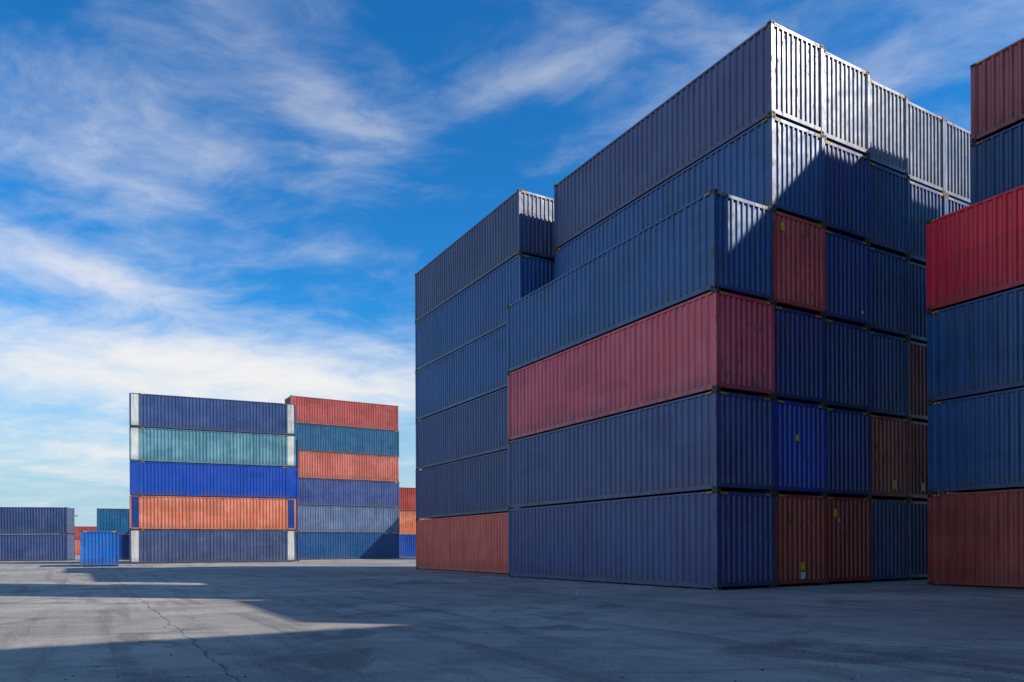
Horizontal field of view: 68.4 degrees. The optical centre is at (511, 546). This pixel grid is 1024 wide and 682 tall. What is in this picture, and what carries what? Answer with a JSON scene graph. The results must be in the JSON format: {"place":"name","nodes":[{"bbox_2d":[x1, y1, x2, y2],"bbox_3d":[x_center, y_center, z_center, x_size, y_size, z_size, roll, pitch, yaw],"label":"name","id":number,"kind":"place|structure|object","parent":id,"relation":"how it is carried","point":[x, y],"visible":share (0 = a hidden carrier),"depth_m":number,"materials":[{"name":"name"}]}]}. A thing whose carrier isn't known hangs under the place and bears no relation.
{"place":"outdoors","nodes":[
{"label":"outdoors","id":0,"kind":"place"},
{"bbox_2d":[0,555,1023,681],"bbox_3d":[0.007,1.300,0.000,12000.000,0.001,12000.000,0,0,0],"label":"ground","id":1,"kind":"structure","parent":0,"point":[327,604],"depth_m":12.08,"materials":[{"name":"concrete"}]},
{"bbox_2d":[0,534,74,560],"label":"shipping container","id":2,"kind":"object","parent":1,"relation":"on","point":[28,547],"visible":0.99,"depth_m":81.08,"materials":[{"name":"blue metal"}]},
{"bbox_2d":[0,507,74,533],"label":"shipping container","id":3,"kind":"object","parent":2,"relation":"on","point":[37,520],"visible":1,"depth_m":81.08,"materials":[{"name":"blue metal"}]},
{"bbox_2d":[75,541,79,554],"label":"shipping container","id":4,"kind":"object","parent":1,"relation":"on","point":[77,547],"visible":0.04,"depth_m":151.59,"materials":[{"name":"red metal"}]},
{"bbox_2d":[72,526,96,540],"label":"shipping container","id":5,"kind":"object","parent":4,"relation":"on","point":[83,528],"visible":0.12,"depth_m":151.90,"materials":[{"name":"metal"}]},
{"bbox_2d":[80,530,118,566],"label":"shipping container","id":6,"kind":"object","parent":1,"relation":"on","point":[99,548],"visible":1,"depth_m":54.23,"materials":[{"name":"blue metal"}]},
{"bbox_2d":[119,534,129,559],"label":"shipping container","id":7,"kind":"object","parent":1,"relation":"on","point":[124,547],"visible":0.06,"depth_m":85.15,"materials":[{"name":"blue metal"}]},
{"bbox_2d":[97,508,132,533],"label":"shipping container","id":8,"kind":"object","parent":7,"relation":"on","point":[108,519],"visible":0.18,"depth_m":84.65,"materials":[{"name":"blue metal"}]},
{"bbox_2d":[129,530,295,563],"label":"shipping container","id":9,"kind":"object","parent":1,"relation":"on","point":[166,546],"visible":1,"depth_m":66.44,"materials":[{"name":"metal"}]},
{"bbox_2d":[129,495,295,529],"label":"shipping container","id":10,"kind":"object","parent":9,"relation":"on","point":[166,512],"visible":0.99,"depth_m":66.45,"materials":[{"name":"orange metal"}]},
{"bbox_2d":[130,461,295,498],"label":"shipping container","id":11,"kind":"object","parent":10,"relation":"on","point":[182,479],"visible":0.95,"depth_m":66.46,"materials":[{"name":"metal"}]},
{"bbox_2d":[129,427,295,466],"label":"shipping container","id":12,"kind":"object","parent":11,"relation":"on","point":[185,446],"visible":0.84,"depth_m":66.47,"materials":[{"name":"teal metal"}]},
{"bbox_2d":[129,393,295,435],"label":"shipping container","id":13,"kind":"object","parent":12,"relation":"on","point":[185,413],"visible":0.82,"depth_m":66.47,"materials":[{"name":"blue metal"}]},
{"bbox_2d":[296,531,299,560],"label":"shipping container","id":14,"kind":"object","parent":1,"relation":"on","point":[297,545],"visible":0.11,"depth_m":71.35,"materials":[{"name":"blue metal"}]},
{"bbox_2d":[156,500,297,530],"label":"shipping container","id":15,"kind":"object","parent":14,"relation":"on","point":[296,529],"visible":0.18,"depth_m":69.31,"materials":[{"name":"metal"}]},
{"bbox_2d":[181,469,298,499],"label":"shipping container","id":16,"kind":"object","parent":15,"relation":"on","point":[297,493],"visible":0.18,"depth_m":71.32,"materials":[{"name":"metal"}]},
{"bbox_2d":[295,439,298,468],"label":"shipping container","id":17,"kind":"object","parent":16,"relation":"on","point":[297,454],"visible":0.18,"depth_m":71.34,"materials":[{"name":"blue metal"}]},
{"bbox_2d":[299,533,398,558],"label":"shipping container","id":18,"kind":"object","parent":1,"relation":"on","point":[343,545],"visible":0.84,"depth_m":82.93,"materials":[{"name":"blue metal"}]},
{"bbox_2d":[298,505,398,532],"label":"shipping container","id":19,"kind":"object","parent":18,"relation":"on","point":[328,519],"visible":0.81,"depth_m":82.95,"materials":[{"name":"blue metal"}]},
{"bbox_2d":[298,478,399,507],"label":"shipping container","id":20,"kind":"object","parent":19,"relation":"on","point":[332,492],"visible":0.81,"depth_m":82.96,"materials":[{"name":"blue metal"}]},
{"bbox_2d":[298,451,398,481],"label":"shipping container","id":21,"kind":"object","parent":20,"relation":"on","point":[333,466],"visible":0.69,"depth_m":82.97,"materials":[{"name":"metal"}]},
{"bbox_2d":[295,423,398,456],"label":"shipping container","id":22,"kind":"object","parent":21,"relation":"on","point":[329,439],"visible":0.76,"depth_m":82.95,"materials":[{"name":"blue metal"}]},
{"bbox_2d":[285,395,397,430],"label":"shipping container","id":23,"kind":"object","parent":22,"relation":"on","point":[328,412],"visible":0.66,"depth_m":82.78,"materials":[{"name":"metal"}]},
{"bbox_2d":[399,534,415,556],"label":"shipping container","id":24,"kind":"object","parent":1,"relation":"on","point":[407,545],"visible":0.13,"depth_m":93.73,"materials":[{"name":"metal"}]},
{"bbox_2d":[399,511,423,533],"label":"shipping container","id":25,"kind":"object","parent":24,"relation":"on","point":[407,522],"visible":0.16,"depth_m":93.78,"materials":[{"name":"orange metal"}]},
{"bbox_2d":[393,487,415,510],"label":"shipping container","id":26,"kind":"object","parent":25,"relation":"on","point":[407,499],"visible":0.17,"depth_m":93.78,"materials":[{"name":"metal"}]},
{"bbox_2d":[416,512,507,572],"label":"shipping container","id":27,"kind":"object","parent":1,"relation":"on","point":[476,543],"visible":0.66,"depth_m":39.04,"materials":[{"name":"metal"}]},
{"bbox_2d":[415,450,530,519],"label":"shipping container","id":28,"kind":"object","parent":27,"relation":"on","point":[478,485],"visible":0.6,"depth_m":38.90,"materials":[{"name":"blue metal"}]},
{"bbox_2d":[415,387,507,469],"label":"shipping container","id":29,"kind":"object","parent":28,"relation":"on","point":[473,428],"visible":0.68,"depth_m":38.92,"materials":[{"name":"blue metal"}]},
{"bbox_2d":[415,325,507,420],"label":"shipping container","id":30,"kind":"object","parent":29,"relation":"on","point":[477,369],"visible":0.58,"depth_m":39.03,"materials":[{"name":"blue metal"}]},
{"bbox_2d":[415,253,554,371],"bbox_3d":[-1.614,-11.758,39.806,2.442,2.896,12.194,0,0,-30],"label":"shipping container","id":31,"kind":"object","parent":30,"relation":"on","point":[476,311],"visible":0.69,"depth_m":37.60,"materials":[{"name":"blue metal"}]},
{"bbox_2d":[415,189,554,322],"bbox_3d":[-1.653,-14.661,39.828,2.442,2.896,12.194,0,0,-30],"label":"shipping container","id":32,"kind":"object","parent":31,"relation":"on","point":[517,222],"visible":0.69,"depth_m":36.45,"materials":[{"name":"metal"}]},
{"bbox_2d":[1,569,1021,681],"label":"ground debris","id":33,"kind":"object","parent":1,"relation":"on","point":[577,593],"visible":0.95,"depth_m":10.87,"materials":[{"name":"grey"}]},
{"bbox_2d":[508,490,775,589],"bbox_3d":[3.926,-0.175,27.635,2.442,2.896,12.194,0,0,-30],"label":"shipping container","id":34,"kind":"object","parent":1,"relation":"on","point":[716,539],"visible":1,"depth_m":24.20,"materials":[{"name":"blue metal"}]},
{"bbox_2d":[508,389,774,508],"bbox_3d":[3.913,-3.078,27.638,2.442,2.896,12.194,0,0,-30],"label":"shipping container","id":35,"kind":"object","parent":34,"relation":"on","point":[716,439],"visible":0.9,"depth_m":24.19,"materials":[{"name":"blue metal"}]},
{"bbox_2d":[507,288,774,440],"bbox_3d":[3.907,-5.981,27.621,2.442,2.896,12.194,0,0,-30],"label":"shipping container","id":36,"kind":"object","parent":35,"relation":"on","point":[716,338],"visible":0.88,"depth_m":24.16,"materials":[{"name":"red metal"}]},
{"bbox_2d":[506,188,772,372],"bbox_3d":[3.860,-8.883,27.653,2.442,2.896,12.194,0,0,-30],"label":"shipping container","id":37,"kind":"object","parent":36,"relation":"on","point":[711,240],"visible":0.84,"depth_m":24.20,"materials":[{"name":"blue metal"}]},
{"bbox_2d":[775,493,827,586],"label":"shipping container","id":38,"kind":"object","parent":1,"relation":"on","point":[800,538],"visible":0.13,"depth_m":23.73,"materials":[{"name":"metal"}]},
{"bbox_2d":[755,398,826,494],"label":"shipping container","id":39,"kind":"object","parent":38,"relation":"on","point":[800,448],"visible":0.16,"depth_m":23.73,"materials":[{"name":"metal"}]},
{"bbox_2d":[774,304,825,404],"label":"shipping container","id":40,"kind":"object","parent":39,"relation":"on","point":[800,356],"visible":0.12,"depth_m":23.83,"materials":[{"name":"blue metal"}]},
{"bbox_2d":[772,208,825,314],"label":"shipping container","id":41,"kind":"object","parent":40,"relation":"on","point":[799,264],"visible":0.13,"depth_m":23.72,"materials":[{"name":"metal"}]},
{"bbox_2d":[555,114,824,278],"bbox_3d":[5.999,-11.798,28.983,2.442,2.896,12.194,0,0,-30],"label":"shipping container","id":42,"kind":"object","parent":41,"relation":"on","point":[774,162],"visible":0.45,"depth_m":24.26,"materials":[{"name":"blue metal"}]},
{"bbox_2d":[554,19,823,249],"bbox_3d":[5.971,-14.700,28.994,2.442,2.896,12.194,0,0,-30],"label":"shipping container","id":43,"kind":"object","parent":42,"relation":"on","point":[771,66],"visible":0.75,"depth_m":25.80,"materials":[{"name":"metal"}]},
{"bbox_2d":[827,496,871,583],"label":"shipping container","id":44,"kind":"object","parent":1,"relation":"on","point":[849,538],"visible":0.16,"depth_m":25.20,"materials":[{"name":"metal"}]},
{"bbox_2d":[814,408,871,497],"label":"shipping container","id":45,"kind":"object","parent":44,"relation":"on","point":[848,453],"visible":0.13,"depth_m":25.21,"materials":[{"name":"blue metal"}]},
{"bbox_2d":[825,317,870,412],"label":"shipping container","id":46,"kind":"object","parent":45,"relation":"on","point":[847,368],"visible":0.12,"depth_m":25.23,"materials":[{"name":"blue metal"}]},
{"bbox_2d":[825,229,869,326],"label":"shipping container","id":47,"kind":"object","parent":46,"relation":"on","point":[847,280],"visible":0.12,"depth_m":25.21,"materials":[{"name":"blue metal"}]},
{"bbox_2d":[824,138,870,241],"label":"shipping container","id":48,"kind":"object","parent":47,"relation":"on","point":[847,192],"visible":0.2,"depth_m":25.17,"materials":[{"name":"blue metal"}]},
{"bbox_2d":[824,49,870,156],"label":"shipping container","id":49,"kind":"object","parent":48,"relation":"on","point":[846,104],"visible":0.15,"depth_m":25.11,"materials":[{"name":"metal"}]},
{"bbox_2d":[863,499,910,581],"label":"shipping container","id":50,"kind":"object","parent":1,"relation":"on","point":[891,556],"visible":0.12,"depth_m":26.64,"materials":[{"name":"blue metal"}]},
{"bbox_2d":[851,414,911,499],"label":"shipping container","id":51,"kind":"object","parent":50,"relation":"on","point":[891,474],"visible":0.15,"depth_m":26.59,"materials":[{"name":"metal"}]},
{"bbox_2d":[870,331,909,418],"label":"shipping container","id":52,"kind":"object","parent":51,"relation":"on","point":[889,368],"visible":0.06,"depth_m":26.64,"materials":[{"name":"blue metal"}]},
{"bbox_2d":[870,247,909,337],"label":"shipping container","id":53,"kind":"object","parent":52,"relation":"on","point":[889,293],"visible":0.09,"depth_m":26.62,"materials":[{"name":"blue metal"}]},
{"bbox_2d":[870,162,909,256],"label":"shipping container","id":54,"kind":"object","parent":53,"relation":"on","point":[889,211],"visible":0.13,"depth_m":26.57,"materials":[{"name":"blue metal"}]},
{"bbox_2d":[870,79,908,175],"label":"shipping container","id":55,"kind":"object","parent":54,"relation":"on","point":[888,128],"visible":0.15,"depth_m":26.61,"materials":[{"name":"metal"}]},
{"bbox_2d":[910,500,927,579],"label":"shipping container","id":56,"kind":"object","parent":1,"relation":"on","point":[918,539],"visible":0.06,"depth_m":27.60,"materials":[{"name":"blue metal"}]},
{"bbox_2d":[894,421,947,501],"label":"shipping container","id":57,"kind":"object","parent":56,"relation":"on","point":[919,449],"visible":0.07,"depth_m":27.62,"materials":[{"name":"metal"}]},
{"bbox_2d":[909,339,927,422],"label":"shipping container","id":58,"kind":"object","parent":57,"relation":"on","point":[918,409],"visible":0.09,"depth_m":27.62,"materials":[{"name":"metal"}]},
{"bbox_2d":[909,261,926,343],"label":"shipping container","id":59,"kind":"object","parent":58,"relation":"on","point":[918,324],"visible":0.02,"depth_m":27.64,"materials":[{"name":"blue metal"}]},
{"bbox_2d":[910,181,946,265],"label":"shipping container","id":60,"kind":"object","parent":59,"relation":"on","point":[926,203],"visible":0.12,"depth_m":27.72,"materials":[{"name":"blue metal"}]},
{"bbox_2d":[908,100,944,192],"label":"shipping container","id":61,"kind":"object","parent":60,"relation":"on","point":[926,148],"visible":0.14,"depth_m":27.97,"materials":[{"name":"metal"}]},
{"bbox_2d":[927,489,1023,586],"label":"shipping container","id":62,"kind":"object","parent":1,"relation":"on","point":[975,538],"visible":1,"depth_m":22.78,"materials":[{"name":"metal"}]},
{"bbox_2d":[927,387,1023,493],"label":"shipping container","id":63,"kind":"object","parent":62,"relation":"on","point":[976,443],"visible":0.94,"depth_m":22.76,"materials":[{"name":"blue metal"}]},
{"bbox_2d":[926,286,1023,402],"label":"shipping container","id":64,"kind":"object","parent":63,"relation":"on","point":[975,347],"visible":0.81,"depth_m":22.79,"materials":[{"name":"blue metal"}]},
{"bbox_2d":[926,185,1023,311],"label":"shipping container","id":65,"kind":"object","parent":64,"relation":"on","point":[975,251],"visible":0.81,"depth_m":22.76,"materials":[{"name":"metal"}]},
{"bbox_2d":[0,0,1023,526],"label":"sky","id":66,"kind":"structure","parent":0,"point":[244,200],"materials":[{"name":"blue"}]},
{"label":"shipping container","id":67,"kind":"object","parent":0,"visible":0},
{"bbox_2d":[946,195,969,213],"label":"shipping container","id":68,"kind":"object","parent":67,"relation":"on","point":[952,205],"visible":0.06,"depth_m":28.79,"materials":[{"name":"blue metal"}]},
{"bbox_2d":[945,118,971,204],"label":"shipping container","id":69,"kind":"object","parent":68,"relation":"on","point":[958,143],"visible":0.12,"depth_m":29.04,"materials":[{"name":"metal"}]},
{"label":"shipping container","id":70,"kind":"object","parent":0,"visible":0},
{"bbox_2d":[970,121,1023,204],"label":"shipping container","id":71,"kind":"object","parent":70,"relation":"on","point":[997,164],"visible":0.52,"depth_m":24.61,"materials":[{"name":"blue metal"}]},
{"bbox_2d":[970,38,1023,143],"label":"shipping container","id":72,"kind":"object","parent":71,"relation":"on","point":[997,91],"visible":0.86,"depth_m":24.59,"materials":[{"name":"red metal"}]}
]}

